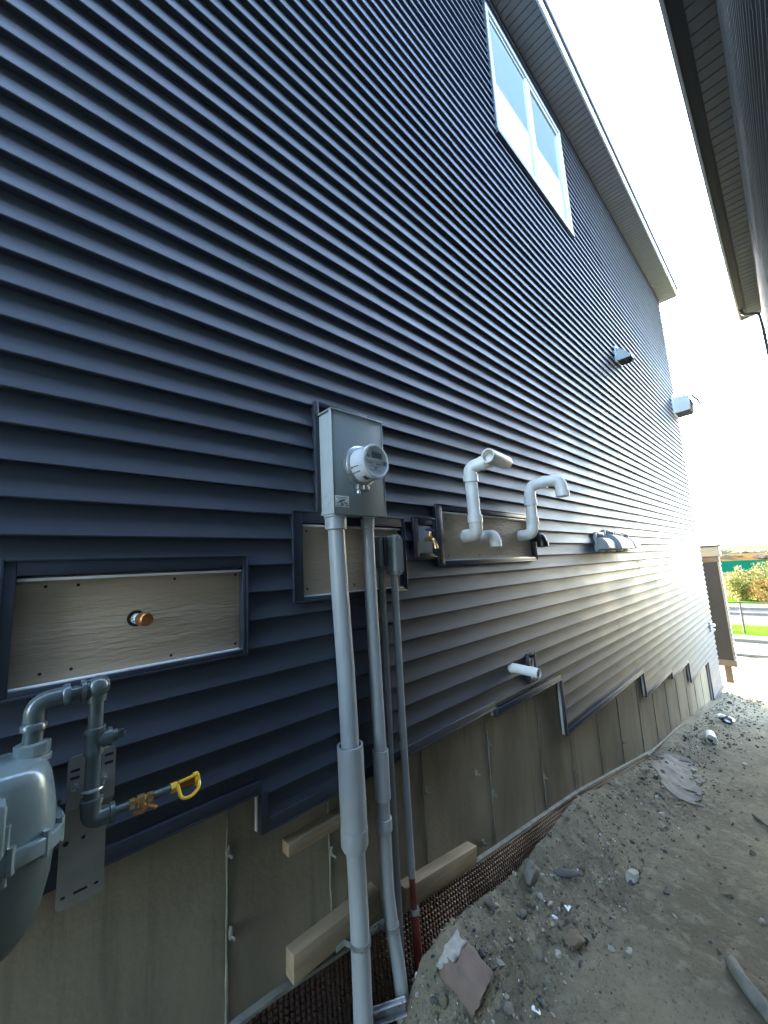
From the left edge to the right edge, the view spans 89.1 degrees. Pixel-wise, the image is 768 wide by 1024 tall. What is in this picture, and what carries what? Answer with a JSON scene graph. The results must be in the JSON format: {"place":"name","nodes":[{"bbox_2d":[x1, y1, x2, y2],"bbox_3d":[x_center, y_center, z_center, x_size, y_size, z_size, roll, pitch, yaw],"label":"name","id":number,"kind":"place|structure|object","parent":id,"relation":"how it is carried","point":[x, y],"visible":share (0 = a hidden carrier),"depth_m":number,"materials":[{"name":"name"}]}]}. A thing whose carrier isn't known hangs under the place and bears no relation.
{"place":"outdoors","nodes":[
{"label":"outdoors","id":0,"kind":"place"},
{"bbox_2d":[401,641,767,1023],"bbox_3d":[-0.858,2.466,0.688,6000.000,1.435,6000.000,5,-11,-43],"label":"ground","id":1,"kind":"structure","parent":0,"point":[697,984],"depth_m":2.03,"materials":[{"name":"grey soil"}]},
{"bbox_2d":[0,0,723,1023],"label":"house","id":2,"kind":"structure","parent":1,"relation":"on","point":[238,238],"depth_m":1.74,"materials":[{"name":"blue plastic"}]},
{"bbox_2d":[0,683,71,961],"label":"gas meter","id":3,"kind":"object","parent":2,"relation":"attached to","point":[32,821],"visible":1,"depth_m":0.81,"materials":[{"name":"grey metal"}]},
{"bbox_2d":[55,746,115,911],"bbox_3d":[-0.764,0.805,1.004,0.104,0.368,0.053,5,-11,-43],"label":"pipe bracket","id":4,"kind":"object","parent":2,"relation":"attached to","point":[80,869],"visible":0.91,"depth_m":1.00,"materials":[{"name":"grey metal"}]},
{"bbox_2d":[70,675,129,827],"bbox_3d":[-0.722,0.601,0.994,0.145,0.362,0.076,5,-11,-43],"label":"gas riser","id":5,"kind":"object","parent":4,"relation":"attached to","point":[92,693],"visible":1,"depth_m":0.97,"materials":[{"name":"metal"}]},
{"bbox_2d":[128,771,200,815],"bbox_3d":[-0.591,0.767,1.063,0.174,0.049,0.056,5,-11,-43],"label":"gas valve","id":6,"kind":"object","parent":5,"relation":"attached to","point":[143,799],"visible":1,"depth_m":1.06,"materials":[{"name":"gold metal"}]},
{"bbox_2d":[0,555,248,703],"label":"mounting board","id":7,"kind":"object","parent":2,"relation":"attached to","point":[63,621],"visible":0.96,"depth_m":1.15,"materials":[{"name":"beige wood"}]},
{"bbox_2d":[131,612,153,625],"bbox_3d":[-0.731,0.323,1.177,0.070,0.039,0.039,-8,-10,32],"label":"copper stub","id":8,"kind":"object","parent":7,"relation":"attached to","point":[143,619],"visible":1,"depth_m":1.16,"materials":[{"name":"orange metal"}]},
{"bbox_2d":[282,796,369,857],"bbox_3d":[-0.213,1.221,1.532,0.388,0.050,0.047,5,-11,-43],"label":"plank","id":9,"kind":"object","parent":2,"relation":"attached to","point":[297,841],"visible":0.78,"depth_m":1.46,"materials":[{"name":"beige wood"}]},
{"bbox_2d":[286,882,379,985],"bbox_3d":[-0.181,1.585,1.487,0.401,0.095,0.056,5,-11,-43],"label":"plank","id":10,"kind":"object","parent":2,"relation":"attached to","point":[309,950],"visible":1,"depth_m":1.42,"materials":[{"name":"beige wood"}]},
{"bbox_2d":[323,514,372,1023],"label":"conduit","id":11,"kind":"object","parent":2,"relation":"attached to","point":[353,806],"visible":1,"depth_m":1.51,"materials":[{"name":"grey plastic"}]},
{"bbox_2d":[373,996,406,1023],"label":"strut channel","id":12,"kind":"object","parent":11,"relation":"attached to","point":[389,1011],"visible":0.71,"depth_m":1.49,"materials":[{"name":"metal"}]},
{"bbox_2d":[290,510,407,603],"bbox_3d":[-0.138,0.197,1.794,0.656,0.372,0.046,5,-11,-43],"label":"mounting board","id":13,"kind":"object","parent":2,"relation":"attached to","point":[310,570],"visible":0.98,"depth_m":1.68,"materials":[{"name":"beige wood"}]},
{"bbox_2d":[311,400,388,517],"bbox_3d":[-0.119,-0.239,1.749,0.334,0.520,0.254,5,-11,-43],"label":"meter box","id":14,"kind":"object","parent":2,"relation":"attached to","point":[350,462],"visible":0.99,"depth_m":1.68,"materials":[{"name":"grey metal"}]},
{"bbox_2d":[359,516,408,1023],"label":"conduit","id":15,"kind":"object","parent":2,"relation":"attached to","point":[383,817],"visible":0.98,"depth_m":1.63,"materials":[{"name":"grey plastic"}]},
{"bbox_2d":[374,535,404,960],"bbox_3d":[0.033,1.153,1.718,0.050,2.102,0.058,5,-11,-43],"label":"conduit","id":16,"kind":"object","parent":2,"relation":"attached to","point":[381,552],"visible":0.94,"depth_m":1.75,"materials":[{"name":"grey plastic"}]},
{"bbox_2d":[385,585,402,914],"bbox_3d":[0.052,1.272,1.738,0.013,1.870,0.032,-1,-8,-13],"label":"ground wire","id":17,"kind":"object","parent":2,"relation":"attached to","point":[389,662],"visible":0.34,"depth_m":1.83,"materials":[{"name":"grey plastic"}]},
{"bbox_2d":[386,534,422,972],"bbox_3d":[0.104,1.111,1.782,0.064,2.018,0.076,5,-11,-43],"label":"conduit","id":18,"kind":"object","parent":2,"relation":"attached to","point":[395,569],"visible":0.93,"depth_m":1.79,"materials":[{"name":"grey plastic"}]},
{"bbox_2d":[409,516,438,557],"bbox_3d":[0.213,0.141,2.143,0.202,0.218,0.046,5,-11,-43],"label":"mounting board","id":19,"kind":"object","parent":2,"relation":"attached to","point":[420,547],"visible":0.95,"depth_m":2.12,"materials":[{"name":"grey plastic"}]},
{"bbox_2d":[424,529,438,549],"bbox_3d":[0.249,0.148,2.119,0.052,0.116,0.107,5,-11,-43],"label":"garden tap","id":20,"kind":"object","parent":19,"relation":"attached to","point":[429,538],"visible":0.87,"depth_m":2.10,"materials":[{"name":"gold metal"}]},
{"bbox_2d":[401,841,476,910],"bbox_3d":[0.270,1.744,1.889,0.547,0.164,0.059,5,-11,-43],"label":"plank","id":21,"kind":"object","parent":2,"relation":"attached to","point":[432,877],"visible":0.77,"depth_m":1.86,"materials":[{"name":"beige wood"}]},
{"bbox_2d":[228,724,682,1023],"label":"drainage sheet","id":22,"kind":"object","parent":2,"relation":"attached to","point":[320,993],"visible":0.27,"depth_m":1.67,"materials":[{"name":"plastic"}]},
{"bbox_2d":[431,503,537,565],"bbox_3d":[0.723,0.165,2.631,1.217,0.356,0.046,5,-11,-43],"label":"mounting board","id":23,"kind":"object","parent":2,"relation":"attached to","point":[452,524],"visible":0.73,"depth_m":2.54,"materials":[{"name":"beige wood"}]},
{"bbox_2d":[460,448,511,542],"bbox_3d":[0.607,-0.087,2.383,0.233,0.527,0.319,5,-11,-43],"label":"vent pipe","id":24,"kind":"object","parent":23,"relation":"attached to","point":[487,459],"visible":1,"depth_m":2.33,"materials":[{"name":"white plastic"}]},
{"bbox_2d":[480,530,501,546],"bbox_3d":[0.691,0.171,2.526,0.075,0.113,0.145,3,-10,-35],"label":"vent pipe","id":25,"kind":"object","parent":23,"relation":"attached to","point":[493,536],"visible":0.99,"depth_m":2.49,"materials":[{"name":"white plastic"}]},
{"bbox_2d":[530,532,548,547],"bbox_3d":[1.191,0.212,3.001,0.086,0.120,0.146,2,-9,-30],"label":"vent pipe","id":26,"kind":"object","parent":23,"relation":"attached to","point":[539,539],"visible":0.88,"depth_m":2.96,"materials":[{"name":"black plastic"}]},
{"bbox_2d":[517,475,569,540],"bbox_3d":[1.139,-0.032,2.837,0.400,0.458,0.117,-9,-10,35],"label":"vent pipe","id":27,"kind":"object","parent":23,"relation":"attached to","point":[559,483],"visible":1,"depth_m":2.83,"materials":[{"name":"white plastic"}]},
{"bbox_2d":[508,663,540,677],"bbox_3d":[0.901,1.010,2.503,0.076,0.072,0.201,5,-11,-43],"label":"drain pipe","id":28,"kind":"object","parent":2,"relation":"attached to","point":[530,671],"visible":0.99,"depth_m":2.48,"materials":[{"name":"white plastic"}]},
{"bbox_2d":[481,0,574,238],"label":"window","id":29,"kind":"structure","parent":2,"relation":"in","point":[523,124],"depth_m":4.29,"materials":[{"name":"white plastic"}]},
{"bbox_2d":[524,650,537,683],"bbox_3d":[1.024,1.085,2.741,0.124,0.200,0.047,5,-11,-43],"label":"outlet box","id":30,"kind":"object","parent":2,"relation":"attached to","point":[530,659],"visible":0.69,"depth_m":2.72,"materials":[{"name":"plastic"}]},
{"bbox_2d":[592,532,616,551],"bbox_3d":[2.252,0.302,3.997,0.240,0.198,0.149,5,-11,-43],"label":"exhaust hood","id":31,"kind":"object","parent":2,"relation":"attached to","point":[602,544],"visible":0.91,"depth_m":3.94,"materials":[{"name":"grey plastic"}]},
{"bbox_2d":[602,529,629,551],"bbox_3d":[2.488,0.304,4.199,0.290,0.237,0.184,5,-11,-43],"label":"exhaust hood","id":32,"kind":"object","parent":2,"relation":"attached to","point":[620,542],"visible":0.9,"depth_m":4.14,"materials":[{"name":"grey plastic"}]},
{"bbox_2d":[613,345,633,367],"bbox_3d":[3.420,-2.249,5.581,0.250,0.250,0.199,5,-11,-43],"label":"exhaust hood","id":33,"kind":"object","parent":2,"relation":"attached to","point":[622,357],"visible":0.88,"depth_m":5.54,"materials":[{"name":"grey plastic"}]},
{"bbox_2d":[614,532,633,550],"bbox_3d":[2.704,0.332,4.420,0.220,0.212,0.159,5,-11,-43],"label":"exhaust hood","id":34,"kind":"object","parent":2,"relation":"attached to","point":[630,542],"visible":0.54,"depth_m":4.40,"materials":[{"name":"grey plastic"}]},
{"bbox_2d":[621,533,640,550],"bbox_3d":[2.900,0.348,4.606,0.220,0.212,0.159,5,-11,-43],"label":"exhaust hood","id":35,"kind":"object","parent":2,"relation":"attached to","point":[636,543],"visible":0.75,"depth_m":4.57,"materials":[{"name":"grey plastic"}]},
{"bbox_2d":[670,393,701,419],"bbox_3d":[6.455,-2.298,8.332,0.480,0.430,0.466,5,-11,-43],"label":"exhaust hood","id":36,"kind":"object","parent":2,"relation":"attached to","point":[683,406],"visible":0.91,"depth_m":8.26,"materials":[{"name":"grey plastic"}]},
{"bbox_2d":[708,621,715,631],"bbox_3d":[6.512,2.272,7.740,0.140,0.180,0.095,5,-11,-43],"label":"yard light","id":37,"kind":"object","parent":2,"relation":"attached to","point":[711,625],"visible":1,"depth_m":7.72,"materials":[{"name":"grey plastic"}]},
{"bbox_2d":[436,931,494,1017],"bbox_3d":[0.324,1.843,1.571,0.190,0.180,0.167,-9,-10,35],"label":"concrete block","id":38,"kind":"object","parent":1,"relation":"on","point":[466,973],"depth_m":1.54,"materials":[{"name":"grey concrete"}]},
{"bbox_2d":[485,894,494,912],"bbox_3d":[0.508,1.879,1.874,0.045,0.056,0.090,-4,-8,9],"label":"stone","id":39,"kind":"object","parent":1,"relation":"on","point":[489,901],"visible":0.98,"depth_m":1.86,"materials":[{"name":"grey stone"}]},
{"bbox_2d":[503,1001,513,1014],"bbox_3d":[0.488,1.943,1.527,0.042,0.034,0.043,-5,-8,15],"label":"stone","id":40,"kind":"object","parent":1,"relation":"on","point":[508,1008],"visible":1,"depth_m":1.52,"materials":[{"name":"grey stone"}]},
{"bbox_2d":[519,909,527,917],"bbox_3d":[0.672,1.943,1.888,0.050,0.029,0.040,5,-11,-43],"label":"stone","id":41,"kind":"object","parent":1,"relation":"on","point":[523,913],"visible":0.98,"depth_m":1.88,"materials":[{"name":"grey stone"}]},
{"bbox_2d":[524,860,538,884],"bbox_3d":[0.785,1.949,2.101,0.145,0.078,0.078,5,-11,-43],"label":"stone","id":42,"kind":"object","parent":1,"relation":"on","point":[531,872],"visible":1,"depth_m":2.08,"materials":[{"name":"grey stone"}]},
{"bbox_2d":[532,1005,540,1014],"bbox_3d":[0.603,1.978,1.552,0.044,0.009,0.022,-9,-10,37],"label":"stone","id":43,"kind":"object","parent":1,"relation":"on","point":[535,1010],"visible":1,"depth_m":1.55,"materials":[{"name":"white stone"}]},
{"bbox_2d":[555,949,561,958],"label":"stone","id":44,"kind":"object","parent":1,"relation":"on","point":[558,953],"visible":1,"depth_m":1.76,"materials":[{"name":"white stone"}]},
{"bbox_2d":[553,868,581,877],"bbox_3d":[1.006,1.990,2.153,0.164,0.028,0.060,-4,-8,10],"label":"stone","id":45,"kind":"object","parent":1,"relation":"on","point":[564,873],"visible":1,"depth_m":2.14,"materials":[{"name":"stone"}]},
{"bbox_2d":[564,928,585,950],"bbox_3d":[0.894,2.002,1.829,0.108,0.049,0.084,5,-11,-43],"label":"stone","id":46,"kind":"object","parent":1,"relation":"on","point":[574,939],"visible":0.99,"depth_m":1.81,"materials":[{"name":"grey stone"}]},
{"bbox_2d":[625,947,632,955],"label":"stone","id":47,"kind":"object","parent":1,"relation":"on","point":[628,951],"visible":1,"depth_m":1.80,"materials":[{"name":"white stone"}]},
{"bbox_2d":[624,868,638,883],"bbox_3d":[1.429,2.112,2.260,0.110,0.065,0.081,5,-11,-43],"label":"stone","id":48,"kind":"object","parent":1,"relation":"on","point":[632,874],"visible":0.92,"depth_m":2.24,"materials":[{"name":"white stone"}]},
{"bbox_2d":[649,752,705,806],"bbox_3d":[2.840,2.520,3.804,0.444,0.299,1.316,-9,-10,38],"label":"plastic sheet","id":49,"kind":"object","parent":1,"relation":"on","point":[671,780],"visible":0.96,"depth_m":3.63,"materials":[{"name":"white plastic"}]},
{"bbox_2d":[704,730,717,743],"bbox_3d":[4.000,2.759,4.777,0.112,0.124,0.201,-8,-10,34],"label":"pipe offcut","id":50,"kind":"object","parent":1,"relation":"on","point":[709,734],"visible":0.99,"depth_m":4.77,"materials":[{"name":"white plastic"}]},
{"bbox_2d":[658,0,767,357],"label":"house","id":51,"kind":"structure","parent":1,"relation":"on","point":[719,50],"depth_m":3.17,"materials":[{"name":"vinyl siding"},{"name":"aluminum soffit and fascia"}]},
{"bbox_2d":[699,545,737,682],"bbox_3d":[7.331,2.420,9.091,0.400,3.225,1.215,5,-11,-43],"label":"porch enclosure","id":52,"kind":"object","parent":1,"relation":"on","point":[720,618],"visible":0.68,"depth_m":8.77,"materials":[{"name":"beige wood"}]},
{"bbox_2d":[718,714,734,723],"bbox_3d":[5.048,3.063,5.773,0.195,0.109,0.277,-3,-8,0],"label":"plastic bag","id":53,"kind":"object","parent":1,"relation":"on","point":[728,719],"visible":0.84,"depth_m":5.69,"materials":[{"name":"white plastic"}]},
{"bbox_2d":[726,955,767,1023],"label":"pipe","id":54,"kind":"object","parent":1,"relation":"on","point":[759,1002],"visible":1,"depth_m":1.59,"materials":[{"name":"grey plastic"}]},
{"bbox_2d":[729,614,767,625],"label":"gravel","id":55,"kind":"structure","parent":1,"relation":"on","point":[736,619],"depth_m":16.51,"materials":[{"name":"white gravel"}]},
{"bbox_2d":[752,813,767,827],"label":"hose","id":56,"kind":"object","parent":1,"relation":"on","point":[759,819],"visible":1,"depth_m":2.96,"materials":[{"name":"grey plastic"}]},
{"bbox_2d":[547,0,767,546],"label":"sky","id":57,"kind":"structure","parent":0,"point":[620,49],"materials":[{"name":"white"}]},
{"bbox_2d":[723,666,754,675],"bbox_3d":[8.700,3.889,9.703,0.240,0.030,1.300,-6,-9,17],"label":"board offcut","id":58,"kind":"object","parent":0,"point":[738,670],"visible":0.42,"depth_m":9.38,"materials":[{"name":"wood"}]},
{"bbox_2d":[722,572,760,596],"bbox_3d":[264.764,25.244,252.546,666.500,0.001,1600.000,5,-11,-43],"label":"field","id":59,"kind":"structure","parent":0,"point":[724,575],"depth_m":41.22,"materials":[{"name":"beige plant"}]},
{"bbox_2d":[719,559,766,573],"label":"site screen","id":60,"kind":"object","parent":59,"relation":"on","point":[726,566],"visible":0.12,"depth_m":47.90,"materials":[{"name":"teal fabric"}]},
{"bbox_2d":[721,550,767,553],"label":"tree line","id":61,"kind":"object","parent":59,"relation":"on","point":[737,551],"visible":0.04,"depth_m":104.33,"materials":[{"name":"plant"}]},
{"bbox_2d":[719,553,767,562],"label":"terrain","id":62,"kind":"structure","parent":0,"point":[746,556],"depth_m":67.38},
{"bbox_2d":[720,554,767,558],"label":"scrub","id":63,"kind":"object","parent":62,"relation":"on","point":[761,556],"visible":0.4,"depth_m":65.62,"materials":[{"name":"brown plant"}]},
{"bbox_2d":[720,544,767,551],"bbox_3d":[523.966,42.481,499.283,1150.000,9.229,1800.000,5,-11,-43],"label":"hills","id":64,"kind":"structure","parent":0,"point":[752,547],"depth_m":251.81,"materials":[{"name":"beige"}]},
{"bbox_2d":[725,597,767,604],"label":"verge","id":65,"kind":"structure","parent":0,"point":[731,600],"depth_m":22.36,"materials":[{"name":"green plant"}]},
{"bbox_2d":[724,565,755,600],"bbox_3d":[21.100,4.135,23.153,1.698,2.236,1.740,-6,-9,21],"label":"shrub","id":66,"kind":"object","parent":65,"relation":"on","point":[738,589],"visible":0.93,"depth_m":22.97,"materials":[{"name":"green plant"}]},
{"bbox_2d":[745,561,767,586],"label":"shrub","id":67,"kind":"object","parent":65,"relation":"on","point":[755,573],"visible":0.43,"depth_m":22.65,"materials":[{"name":"green plant"}]},
{"bbox_2d":[748,578,767,601],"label":"shrub","id":68,"kind":"object","parent":65,"relation":"on","point":[759,590],"visible":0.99,"depth_m":21.91,"materials":[{"name":"brown plant"}]},
{"bbox_2d":[728,604,767,606],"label":"pavement","id":69,"kind":"structure","parent":0,"point":[749,605],"depth_m":20.14,"materials":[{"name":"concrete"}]},
{"bbox_2d":[728,609,767,612],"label":"road","id":70,"kind":"structure","parent":0,"point":[758,611],"depth_m":18.94,"materials":[{"name":"grey asphalt"}]},
{"bbox_2d":[727,606,767,615],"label":"kerb","id":71,"kind":"structure","parent":70,"relation":"on","point":[750,608],"depth_m":18.82,"materials":[{"name":"concrete"}]},
{"bbox_2d":[730,624,767,636],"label":"lawn","id":72,"kind":"structure","parent":0,"point":[763,631],"depth_m":14.44,"materials":[{"name":"green plant"}]},
{"bbox_2d":[727,601,767,633],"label":"chain link fence","id":73,"kind":"object","parent":72,"relation":"on","point":[742,618],"visible":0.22,"depth_m":13.98,"materials":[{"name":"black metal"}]},
{"bbox_2d":[733,634,767,643],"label":"path","id":74,"kind":"structure","parent":0,"point":[752,639],"depth_m":12.74,"materials":[{"name":"concrete"}]},
{"bbox_2d":[736,652,767,657],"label":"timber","id":75,"kind":"object","parent":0,"point":[756,655],"visible":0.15,"depth_m":10.87,"materials":[{"name":"wood"}]}
]}

